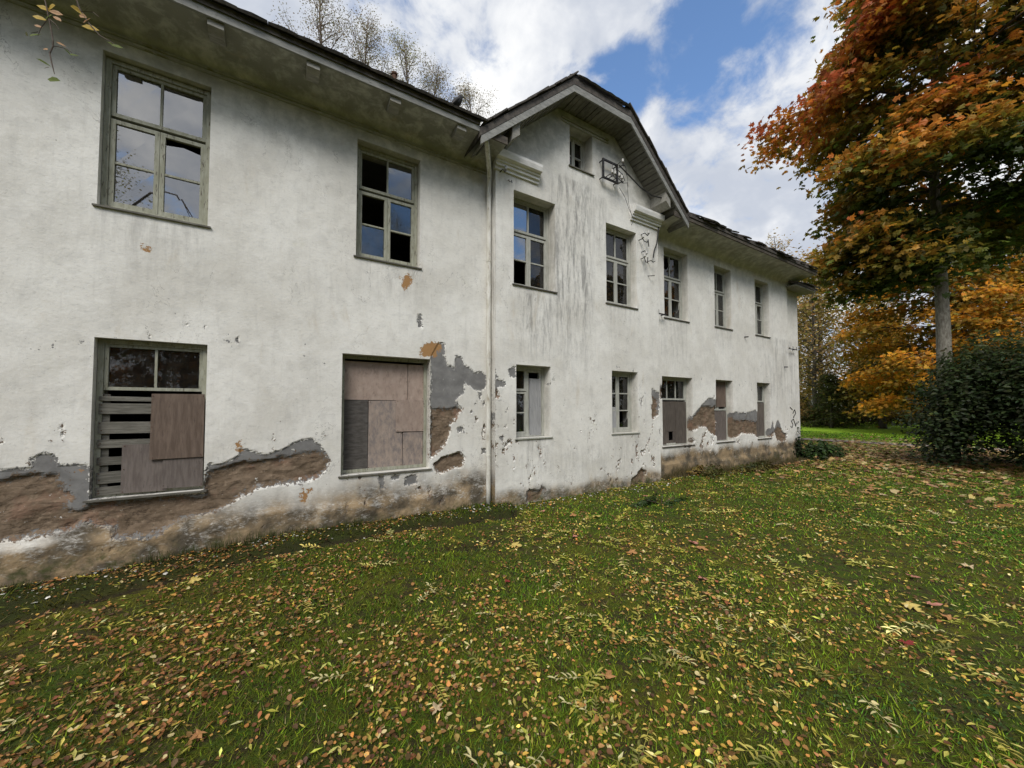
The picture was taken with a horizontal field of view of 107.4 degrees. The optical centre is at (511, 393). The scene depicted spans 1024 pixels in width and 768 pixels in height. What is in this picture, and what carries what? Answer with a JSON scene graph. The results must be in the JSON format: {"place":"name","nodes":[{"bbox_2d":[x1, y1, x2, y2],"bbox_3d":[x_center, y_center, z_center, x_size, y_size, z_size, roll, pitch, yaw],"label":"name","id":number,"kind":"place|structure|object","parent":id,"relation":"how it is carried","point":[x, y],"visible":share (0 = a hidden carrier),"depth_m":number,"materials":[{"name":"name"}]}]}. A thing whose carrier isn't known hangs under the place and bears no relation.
{"place":"outdoors","nodes":[
{"label":"outdoors","id":0,"kind":"place"},
{"bbox_2d":[0,422,1023,767],"bbox_3d":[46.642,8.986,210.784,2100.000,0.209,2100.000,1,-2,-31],"label":"lawn","id":1,"kind":"structure","parent":0,"point":[852,572],"depth_m":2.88,"materials":[{"name":"plant"}]},
{"bbox_2d":[0,713,24,732],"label":"fallen ash leaf","id":2,"kind":"object","parent":1,"relation":"on","point":[13,722],"visible":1,"depth_m":2.00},
{"bbox_2d":[25,0,121,81],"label":"birch tree","id":3,"kind":"object","parent":1,"relation":"on","point":[82,15],"visible":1,"depth_m":2.28,"materials":[{"name":"yellow plant"}]},
{"bbox_2d":[74,654,109,668],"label":"fallen ash leaf","id":4,"kind":"object","parent":1,"relation":"on","point":[86,663],"visible":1,"depth_m":2.41,"materials":[{"name":"plant"}]},
{"bbox_2d":[119,684,141,692],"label":"fallen ash leaf","id":5,"kind":"object","parent":1,"relation":"on","point":[129,687],"visible":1,"depth_m":2.24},
{"bbox_2d":[187,575,201,583],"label":"fallen maple leaf","id":6,"kind":"object","parent":1,"relation":"on","point":[196,578],"visible":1,"depth_m":3.57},
{"bbox_2d":[188,729,206,741],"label":"fallen maple leaf","id":7,"kind":"object","parent":1,"relation":"on","point":[196,735],"visible":1,"depth_m":1.91,"materials":[{"name":"plant"}]},
{"bbox_2d":[258,656,305,669],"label":"fallen ash leaf","id":8,"kind":"object","parent":1,"relation":"on","point":[277,661],"visible":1,"depth_m":2.41,"materials":[{"name":"plant"}]},
{"bbox_2d":[297,602,314,612],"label":"fallen ash leaf","id":9,"kind":"object","parent":1,"relation":"on","point":[306,607],"visible":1,"depth_m":3.09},
{"bbox_2d":[268,0,365,61],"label":"bare tree","id":10,"kind":"object","parent":1,"relation":"on","point":[319,25],"visible":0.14,"depth_m":17.77,"materials":[{"name":"brown plant"}]},
{"bbox_2d":[309,671,350,680],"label":"fallen ash leaf","id":11,"kind":"object","parent":1,"relation":"on","point":[327,676],"visible":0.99,"depth_m":2.34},
{"bbox_2d":[342,0,414,81],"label":"bare tree","id":12,"kind":"object","parent":1,"relation":"on","point":[365,45],"visible":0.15,"depth_m":19.37,"materials":[{"name":"grey plant"}]},
{"bbox_2d":[0,464,792,602],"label":"plaster flakes","id":13,"kind":"object","parent":1,"relation":"on","point":[164,573],"visible":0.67,"depth_m":4.58,"materials":[{"name":"paint"}]},
{"bbox_2d":[1,453,810,595],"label":"dry stalks","id":14,"kind":"object","parent":1,"relation":"on","point":[670,476],"visible":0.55,"depth_m":4.70,"materials":[{"name":"brown plant"}]},
{"bbox_2d":[376,21,435,93],"bbox_3d":[-5.797,-8.689,19.823,4.221,22.455,4.759,1,-2,-31],"label":"bare tree","id":15,"kind":"object","parent":1,"relation":"on","point":[406,54],"visible":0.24,"depth_m":19.86,"materials":[{"name":"grey plant"}]},
{"bbox_2d":[0,0,819,587],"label":"abandoned house","id":16,"kind":"structure","parent":1,"relation":"on","point":[258,274],"depth_m":4.97,"materials":[{"name":"paint"}]},
{"bbox_2d":[83,339,206,502],"bbox_3d":[-3.937,0.267,4.131,0.970,1.678,0.200,1,-2,-31],"label":"window","id":17,"kind":"structure","parent":16,"relation":"in","point":[172,459],"depth_m":4.10,"materials":[{"name":"green paint"}]},
{"bbox_2d":[92,57,210,228],"bbox_3d":[-3.956,-2.766,4.219,0.960,1.668,0.190,1,-2,-31],"label":"window","id":18,"kind":"structure","parent":16,"relation":"in","point":[142,175],"depth_m":4.22,"materials":[{"name":"green paint"}]},
{"bbox_2d":[338,355,431,477],"bbox_3d":[-1.822,0.299,5.464,1.290,1.668,0.265,1,-2,-31],"label":"window","id":19,"kind":"structure","parent":16,"relation":"in","point":[375,427],"depth_m":5.49,"materials":[{"name":"green paint"}]},
{"bbox_2d":[353,144,421,269],"bbox_3d":[-1.827,-2.725,5.549,0.960,1.678,0.235,1,-2,-31],"label":"window","id":20,"kind":"structure","parent":16,"relation":"in","point":[361,150],"depth_m":5.58,"materials":[{"name":"green paint"}]},
{"bbox_2d":[449,94,463,106],"bbox_3d":[-0.823,-4.204,5.431,0.253,0.271,0.155,2,-3,-38],"label":"black bird","id":21,"kind":"object","parent":16,"relation":"on","point":[457,101],"visible":0.64,"depth_m":5.40},
{"bbox_2d":[515,366,552,439],"bbox_3d":[0.312,0.143,6.591,0.780,1.258,0.305,1,-2,-31],"label":"window","id":22,"kind":"structure","parent":16,"relation":"in","point":[533,396],"depth_m":6.69,"materials":[{"name":"white paint"}]},
{"bbox_2d":[512,198,557,292],"bbox_3d":[0.339,-2.654,6.711,0.950,1.658,0.315,1,-2,-31],"label":"window","id":23,"kind":"structure","parent":16,"relation":"in","point":[531,220],"depth_m":6.85,"materials":[{"name":"white paint"}]},
{"bbox_2d":[568,136,594,175],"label":"window","id":24,"kind":"structure","parent":16,"relation":"in","point":[577,149],"depth_m":7.50,"materials":[{"name":"white paint"}]},
{"bbox_2d":[599,158,631,214],"bbox_3d":[2.132,-4.199,7.594,0.834,1.026,0.276,1,-2,-31],"label":"iron wire frame","id":25,"kind":"object","parent":16,"relation":"attached to","point":[616,174],"visible":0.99,"depth_m":7.49,"materials":[{"name":"metal"}]},
{"bbox_2d":[619,165,661,198],"bbox_3d":[2.686,-4.385,7.797,1.167,0.451,0.036,1,-2,-24],"label":"power cable","id":26,"kind":"object","parent":25,"relation":"hanging from","point":[638,184],"visible":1,"depth_m":7.74,"materials":[{"name":"black metal"}]},
{"bbox_2d":[605,228,637,309],"bbox_3d":[2.198,-2.606,7.820,0.940,1.638,0.265,1,-2,-31],"label":"window","id":27,"kind":"structure","parent":16,"relation":"in","point":[618,276],"depth_m":7.93,"materials":[{"name":"white paint"}]},
{"bbox_2d":[611,372,639,434],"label":"window","id":28,"kind":"structure","parent":16,"relation":"in","point":[621,382],"depth_m":7.89,"materials":[{"name":"white paint"}]},
{"bbox_2d":[638,230,649,254],"bbox_3d":[2.827,-3.228,8.050,0.286,0.535,0.186,1,-2,-31],"label":"insulator bracket","id":29,"kind":"object","parent":16,"relation":"attached to","point":[648,233],"visible":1,"depth_m":7.99,"materials":[{"name":"ceramic"}]},
{"bbox_2d":[664,251,689,322],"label":"window","id":30,"kind":"structure","parent":16,"relation":"in","point":[672,289],"depth_m":9.19,"materials":[{"name":"white paint"}]},
{"bbox_2d":[661,377,694,447],"bbox_3d":[3.854,0.415,8.947,1.210,1.638,0.275,1,-2,-31],"label":"window","id":31,"kind":"structure","parent":16,"relation":"in","point":[674,413],"depth_m":9.05,"materials":[{"name":"white paint"}]},
{"bbox_2d":[714,269,732,329],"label":"window","id":32,"kind":"structure","parent":16,"relation":"in","point":[719,276],"depth_m":10.25,"materials":[{"name":"white paint"}]},
{"bbox_2d":[714,380,734,442],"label":"window","id":33,"kind":"structure","parent":16,"relation":"in","point":[721,432],"depth_m":10.08,"materials":[{"name":"white paint"}]},
{"bbox_2d":[755,283,770,337],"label":"window","id":34,"kind":"structure","parent":16,"relation":"in","point":[758,287],"depth_m":11.36,"materials":[{"name":"white paint"}]},
{"bbox_2d":[756,383,770,439],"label":"window","id":35,"kind":"structure","parent":16,"relation":"in","point":[760,424],"depth_m":11.17,"materials":[{"name":"white paint"}]},
{"bbox_2d":[792,421,805,458],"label":"ivy","id":36,"kind":"object","parent":16,"relation":"attached to","point":[799,447],"visible":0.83,"depth_m":12.18,"materials":[{"name":"green plant"}]},
{"bbox_2d":[431,701,442,714],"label":"fallen maple leaf","id":37,"kind":"object","parent":1,"relation":"on","point":[437,707],"visible":1,"depth_m":2.11,"materials":[{"name":"plant"}]},
{"bbox_2d":[412,49,466,102],"bbox_3d":[-4.175,-8.556,21.226,4.523,22.288,4.664,-1,-2,22],"label":"bare tree","id":38,"kind":"object","parent":1,"relation":"on","point":[437,72],"visible":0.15,"depth_m":21.32,"materials":[{"name":"grey plant"}]},
{"bbox_2d":[430,684,448,702],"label":"fallen ash leaf","id":39,"kind":"object","parent":1,"relation":"on","point":[444,700],"visible":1,"depth_m":2.19,"materials":[{"name":"plant"}]},
{"bbox_2d":[433,614,451,627],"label":"fallen ash leaf","id":40,"kind":"object","parent":1,"relation":"on","point":[440,621],"visible":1,"depth_m":2.89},
{"bbox_2d":[445,77,496,122],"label":"bare tree","id":41,"kind":"object","parent":1,"relation":"on","point":[467,97],"visible":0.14,"depth_m":21.87,"materials":[{"name":"grey plant"}]},
{"bbox_2d":[467,651,482,667],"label":"fallen ash leaf","id":42,"kind":"object","parent":1,"relation":"on","point":[473,658],"visible":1,"depth_m":2.50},
{"bbox_2d":[464,746,486,767],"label":"fallen ash leaf","id":43,"kind":"object","parent":1,"relation":"on","point":[469,756],"visible":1,"depth_m":1.80,"materials":[{"name":"plant"}]},
{"bbox_2d":[0,441,1023,767],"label":"leaf litter","id":44,"kind":"object","parent":1,"relation":"on","point":[352,741],"visible":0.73,"depth_m":2.51,"materials":[{"name":"plant"}]},
{"bbox_2d":[0,447,1023,767],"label":"lawn weeds","id":45,"kind":"object","parent":1,"relation":"on","point":[996,711],"visible":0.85,"depth_m":2.50,"materials":[{"name":"green plant"}]},
{"bbox_2d":[519,653,539,669],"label":"fallen ash leaf","id":46,"kind":"object","parent":1,"relation":"on","point":[530,659],"visible":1,"depth_m":2.45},
{"bbox_2d":[519,750,545,767],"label":"fallen ash leaf","id":47,"kind":"object","parent":1,"relation":"on","point":[539,761],"visible":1,"depth_m":1.76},
{"bbox_2d":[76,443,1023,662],"bbox_3d":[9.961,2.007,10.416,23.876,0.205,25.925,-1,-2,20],"label":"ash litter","id":48,"kind":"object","parent":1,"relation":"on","point":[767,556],"visible":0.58,"depth_m":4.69,"materials":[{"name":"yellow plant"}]},
{"bbox_2d":[548,671,583,680],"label":"fallen ash leaf","id":49,"kind":"object","parent":1,"relation":"on","point":[566,676],"visible":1,"depth_m":2.32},
{"bbox_2d":[558,696,586,709],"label":"fallen ash leaf","id":50,"kind":"object","parent":1,"relation":"on","point":[564,701],"visible":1,"depth_m":2.13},
{"bbox_2d":[568,694,588,719],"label":"fallen ash leaf","id":51,"kind":"object","parent":1,"relation":"on","point":[577,709],"visible":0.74,"depth_m":2.11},
{"bbox_2d":[580,667,604,694],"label":"fallen ash leaf","id":52,"kind":"object","parent":1,"relation":"on","point":[590,674],"visible":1,"depth_m":2.29,"materials":[{"name":"plant"}]},
{"bbox_2d":[591,694,599,715],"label":"fallen ash leaf","id":53,"kind":"object","parent":1,"relation":"on","point":[595,708],"visible":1,"depth_m":2.12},
{"bbox_2d":[598,670,616,678],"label":"fallen maple leaf","id":54,"kind":"object","parent":1,"relation":"on","point":[609,675],"visible":0.83,"depth_m":2.36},
{"bbox_2d":[597,613,618,633],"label":"fallen ash leaf","id":55,"kind":"object","parent":1,"relation":"on","point":[605,623],"visible":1,"depth_m":2.87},
{"bbox_2d":[608,757,637,767],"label":"fallen ash leaf","id":56,"kind":"object","parent":1,"relation":"on","point":[624,765],"visible":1,"depth_m":1.77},
{"bbox_2d":[629,740,646,767],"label":"fallen ash leaf","id":57,"kind":"object","parent":1,"relation":"on","point":[634,750],"visible":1,"depth_m":1.83,"materials":[{"name":"plant"}]},
{"bbox_2d":[632,604,645,623],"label":"fallen ash leaf","id":58,"kind":"object","parent":1,"relation":"on","point":[637,614],"visible":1,"depth_m":3.03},
{"bbox_2d":[635,722,655,764],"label":"fallen ash leaf","id":59,"kind":"object","parent":1,"relation":"on","point":[643,735],"visible":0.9,"depth_m":1.89,"materials":[{"name":"plant"}]},
{"bbox_2d":[629,493,687,507],"bbox_3d":[2.499,1.798,6.425,1.308,0.217,0.484,1,-2,-31],"label":"weed patch","id":60,"kind":"object","parent":1,"relation":"on","point":[645,502],"visible":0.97,"depth_m":6.30,"materials":[{"name":"green plant"}]},
{"bbox_2d":[642,654,690,671],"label":"fallen ash leaf","id":61,"kind":"object","parent":1,"relation":"on","point":[666,665],"visible":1,"depth_m":2.46,"materials":[{"name":"plant"}]},
{"bbox_2d":[666,657,691,665],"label":"fallen ash leaf","id":62,"kind":"object","parent":1,"relation":"on","point":[679,660],"visible":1,"depth_m":2.49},
{"bbox_2d":[666,646,695,664],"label":"fallen ash leaf","id":63,"kind":"object","parent":1,"relation":"on","point":[668,650],"visible":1,"depth_m":2.53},
{"bbox_2d":[679,644,716,658],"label":"fallen ash leaf","id":64,"kind":"object","parent":1,"relation":"on","point":[695,650],"visible":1,"depth_m":2.58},
{"bbox_2d":[686,464,722,477],"bbox_3d":[4.599,1.788,8.793,1.372,0.292,0.434,1,-2,-24],"label":"weed patch","id":65,"kind":"object","parent":1,"relation":"on","point":[711,472],"visible":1,"depth_m":8.71,"materials":[{"name":"green plant"}]},
{"bbox_2d":[708,758,727,767],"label":"fallen ash leaf","id":66,"kind":"object","parent":1,"relation":"on","point":[725,762],"visible":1,"depth_m":1.76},
{"bbox_2d":[713,634,742,648],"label":"fallen ash leaf","id":67,"kind":"object","parent":1,"relation":"on","point":[726,641],"visible":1,"depth_m":2.63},
{"bbox_2d":[726,651,774,670],"bbox_3d":[1.571,1.750,2.474,0.117,0.022,0.290,1,-2,-32],"label":"fallen ash leaf","id":68,"kind":"object","parent":1,"relation":"on","point":[763,663],"visible":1,"depth_m":2.44,"materials":[{"name":"plant"}]},
{"bbox_2d":[740,674,760,700],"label":"fallen ash leaf","id":69,"kind":"object","parent":1,"relation":"on","point":[751,689],"visible":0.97,"depth_m":2.26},
{"bbox_2d":[725,460,782,473],"bbox_3d":[6.541,1.931,10.087,3.014,0.293,0.533,1,-2,-31],"label":"weed patch","id":70,"kind":"object","parent":1,"relation":"on","point":[753,466],"visible":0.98,"depth_m":9.87,"materials":[{"name":"green plant"}]},
{"bbox_2d":[735,741,785,760],"bbox_3d":[1.203,1.731,1.831,0.267,0.018,0.131,5,-6,-17],"label":"fallen ash leaf","id":71,"kind":"object","parent":1,"relation":"on","point":[751,747],"visible":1,"depth_m":1.83,"materials":[{"name":"plant"}]},
{"bbox_2d":[747,755,799,767],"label":"fallen ash leaf","id":72,"kind":"object","parent":1,"relation":"on","point":[768,757],"visible":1,"depth_m":1.77,"materials":[{"name":"plant"}]},
{"bbox_2d":[764,687,789,697],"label":"fallen ash leaf","id":73,"kind":"object","parent":1,"relation":"on","point":[777,693],"visible":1,"depth_m":2.16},
{"bbox_2d":[773,618,794,629],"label":"fallen ash leaf","id":74,"kind":"object","parent":1,"relation":"on","point":[775,623],"visible":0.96,"depth_m":2.90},
{"bbox_2d":[766,227,810,388],"bbox_3d":[28.543,-7.350,40.380,7.502,21.249,6.760,0,-2,14],"label":"tree","id":75,"kind":"object","parent":1,"relation":"on","point":[778,246],"visible":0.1,"depth_m":39.90,"materials":[{"name":"brown plant"}]},
{"bbox_2d":[781,624,805,640],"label":"fallen ash leaf","id":76,"kind":"object","parent":1,"relation":"on","point":[793,634],"visible":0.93,"depth_m":2.75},
{"bbox_2d":[797,298,817,406],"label":"tree","id":77,"kind":"object","parent":1,"relation":"on","point":[802,367],"visible":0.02,"depth_m":45.40,"materials":[{"name":"brown plant"}]},
{"bbox_2d":[798,653,817,671],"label":"fallen ash leaf","id":78,"kind":"object","parent":1,"relation":"on","point":[810,661],"visible":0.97,"depth_m":2.49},
{"bbox_2d":[799,440,828,460],"bbox_3d":[9.706,1.826,12.157,0.851,0.692,0.667,-1,-2,19],"label":"weed patch","id":79,"kind":"object","parent":1,"relation":"on","point":[808,451],"visible":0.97,"depth_m":12.01,"materials":[{"name":"green plant"}]},
{"bbox_2d":[798,302,842,404],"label":"tree","id":80,"kind":"object","parent":1,"relation":"on","point":[811,361],"visible":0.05,"depth_m":47.90,"materials":[{"name":"brown plant"}]},
{"bbox_2d":[803,661,840,688],"bbox_3d":[1.921,1.738,2.340,0.117,0.020,0.280,5,-8,-9],"label":"fallen ash leaf","id":81,"kind":"object","parent":1,"relation":"on","point":[818,669],"visible":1,"depth_m":2.33,"materials":[{"name":"plant"}]},
{"bbox_2d":[800,402,847,426],"bbox_3d":[27.294,1.815,34.142,4.812,2.277,4.101,0,-2,4],"label":"undergrowth bush","id":82,"kind":"object","parent":1,"relation":"on","point":[802,414],"visible":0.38,"depth_m":32.98,"materials":[{"name":"green plant"}]},
{"bbox_2d":[797,250,861,384],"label":"tree","id":83,"kind":"object","parent":1,"relation":"on","point":[823,333],"visible":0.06,"depth_m":40.14,"materials":[{"name":"brown plant"}]},
{"bbox_2d":[800,371,859,428],"bbox_3d":[26.233,0.975,31.056,4.174,5.740,3.981,0,-2,0],"label":"fir tree","id":84,"kind":"object","parent":1,"relation":"on","point":[828,384],"visible":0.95,"depth_m":30.78,"materials":[{"name":"green plant"}]},
{"bbox_2d":[813,442,847,457],"bbox_3d":[10.876,1.931,12.897,1.220,0.534,0.963,1,-2,-31],"label":"weed patch","id":85,"kind":"object","parent":1,"relation":"on","point":[833,450],"visible":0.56,"depth_m":12.74,"materials":[{"name":"green plant"}]},
{"bbox_2d":[813,737,847,767],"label":"fallen ash leaf","id":86,"kind":"object","parent":1,"relation":"on","point":[833,763],"visible":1,"depth_m":1.79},
{"bbox_2d":[797,279,866,424],"bbox_3d":[29.602,-4.357,36.066,7.058,14.938,8.240,-1,-2,24],"label":"tree","id":87,"kind":"object","parent":1,"relation":"on","point":[818,362],"visible":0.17,"depth_m":35.77,"materials":[{"name":"brown plant"}]},
{"bbox_2d":[796,243,868,426],"bbox_3d":[26.874,-5.214,33.161,7.431,16.441,7.169,1,-2,-31],"label":"tree","id":88,"kind":"object","parent":1,"relation":"on","point":[814,353],"visible":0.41,"depth_m":32.93,"materials":[{"name":"brown plant"}]},
{"bbox_2d":[821,404,871,425],"bbox_3d":[30.266,1.839,34.807,4.101,2.277,4.812,-1,-2,20],"label":"undergrowth bush","id":89,"kind":"object","parent":1,"relation":"on","point":[863,420],"visible":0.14,"depth_m":33.15,"materials":[{"name":"green plant"}]},
{"bbox_2d":[827,301,886,375],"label":"tree","id":90,"kind":"object","parent":1,"relation":"on","point":[868,307],"visible":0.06,"depth_m":44.75,"materials":[{"name":"brown plant"}]},
{"bbox_2d":[836,402,896,424],"bbox_3d":[33.592,1.724,36.155,5.533,2.618,4.716,-1,-2,35],"label":"undergrowth bush","id":91,"kind":"object","parent":1,"relation":"on","point":[875,420],"visible":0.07,"depth_m":35.15,"materials":[{"name":"green plant"}]},
{"bbox_2d":[815,357,923,428],"bbox_3d":[28.850,-0.099,30.038,9.652,5.996,7.575,0,-2,-4],"label":"maple","id":92,"kind":"object","parent":1,"relation":"on","point":[858,396],"visible":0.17,"depth_m":29.77,"materials":[{"name":"orange plant"}]},
{"bbox_2d":[858,696,899,732],"bbox_3d":[2.002,1.751,2.064,0.085,0.019,0.262,0,-2,2],"label":"fallen ash leaf","id":93,"kind":"object","parent":1,"relation":"on","point":[872,712],"visible":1,"depth_m":2.08,"materials":[{"name":"plant"}]},
{"bbox_2d":[737,0,1023,457],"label":"maple tree","id":94,"kind":"object","parent":1,"relation":"on","point":[935,133],"visible":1,"depth_m":12.03,"materials":[{"name":"orange plant"}]},
{"bbox_2d":[830,305,931,412],"bbox_3d":[33.624,-2.496,34.131,7.484,11.084,8.931,1,-2,-31],"label":"tree","id":95,"kind":"object","parent":1,"relation":"on","point":[879,338],"visible":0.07,"depth_m":34.18,"materials":[{"name":"orange plant"}]},
{"bbox_2d":[755,433,1023,508],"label":"maple litter","id":96,"kind":"object","parent":1,"relation":"on","point":[902,462],"visible":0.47,"depth_m":10.62,"materials":[{"name":"brown plant"}]},
{"bbox_2d":[867,298,914,351],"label":"tree","id":97,"kind":"object","parent":1,"relation":"on","point":[888,313],"visible":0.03,"depth_m":45.95,"materials":[{"name":"orange plant"}]},
{"bbox_2d":[872,407,918,425],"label":"undergrowth bush","id":98,"kind":"object","parent":1,"relation":"on","point":[891,420],"visible":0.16,"depth_m":35.11,"materials":[{"name":"green plant"}]},
{"bbox_2d":[897,638,914,644],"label":"fallen maple leaf","id":99,"kind":"object","parent":1,"relation":"on","point":[909,642],"visible":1,"depth_m":2.67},
{"bbox_2d":[902,601,924,612],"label":"fallen maple leaf","id":100,"kind":"object","parent":1,"relation":"on","point":[911,605],"visible":1,"depth_m":3.16,"materials":[{"name":"plant"}]},
{"bbox_2d":[823,197,1023,428],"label":"orange maple","id":101,"kind":"object","parent":1,"relation":"on","point":[989,313],"visible":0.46,"depth_m":23.56,"materials":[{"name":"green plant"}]},
{"bbox_2d":[925,601,941,605],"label":"fallen maple leaf","id":102,"kind":"object","parent":1,"relation":"on","point":[934,604],"visible":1,"depth_m":3.17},
{"bbox_2d":[928,642,953,655],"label":"fallen ash leaf","id":103,"kind":"object","parent":1,"relation":"on","point":[948,644],"visible":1,"depth_m":2.59,"materials":[{"name":"plant"}]},
{"bbox_2d":[888,318,1023,469],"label":"evergreen bush","id":104,"kind":"object","parent":1,"relation":"on","point":[984,396],"visible":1,"depth_m":10.33,"materials":[{"name":"green plant"}]},
{"bbox_2d":[910,246,1023,393],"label":"olive maple","id":105,"kind":"object","parent":1,"relation":"on","point":[1019,252],"visible":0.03,"depth_m":24.65,"materials":[{"name":"orange plant"}]},
{"bbox_2d":[953,662,1016,690],"bbox_3d":[2.898,1.730,2.311,0.095,0.016,0.250,-5,7,-31],"label":"fallen ash leaf","id":106,"kind":"object","parent":1,"relation":"on","point":[969,667],"visible":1,"depth_m":2.33,"materials":[{"name":"plant"}]},
{"bbox_2d":[966,717,1023,760],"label":"fallen ash leaf","id":107,"kind":"object","parent":1,"relation":"on","point":[999,746],"visible":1,"depth_m":1.87,"materials":[{"name":"plant"}]},
{"bbox_2d":[225,0,1023,389],"label":"sky","id":108,"kind":"structure","parent":0,"point":[695,74],"materials":[{"name":"blue"}]},
{"bbox_2d":[802,438,1013,451],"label":"path","id":109,"kind":"structure","parent":0,"point":[876,443],"depth_m":17.85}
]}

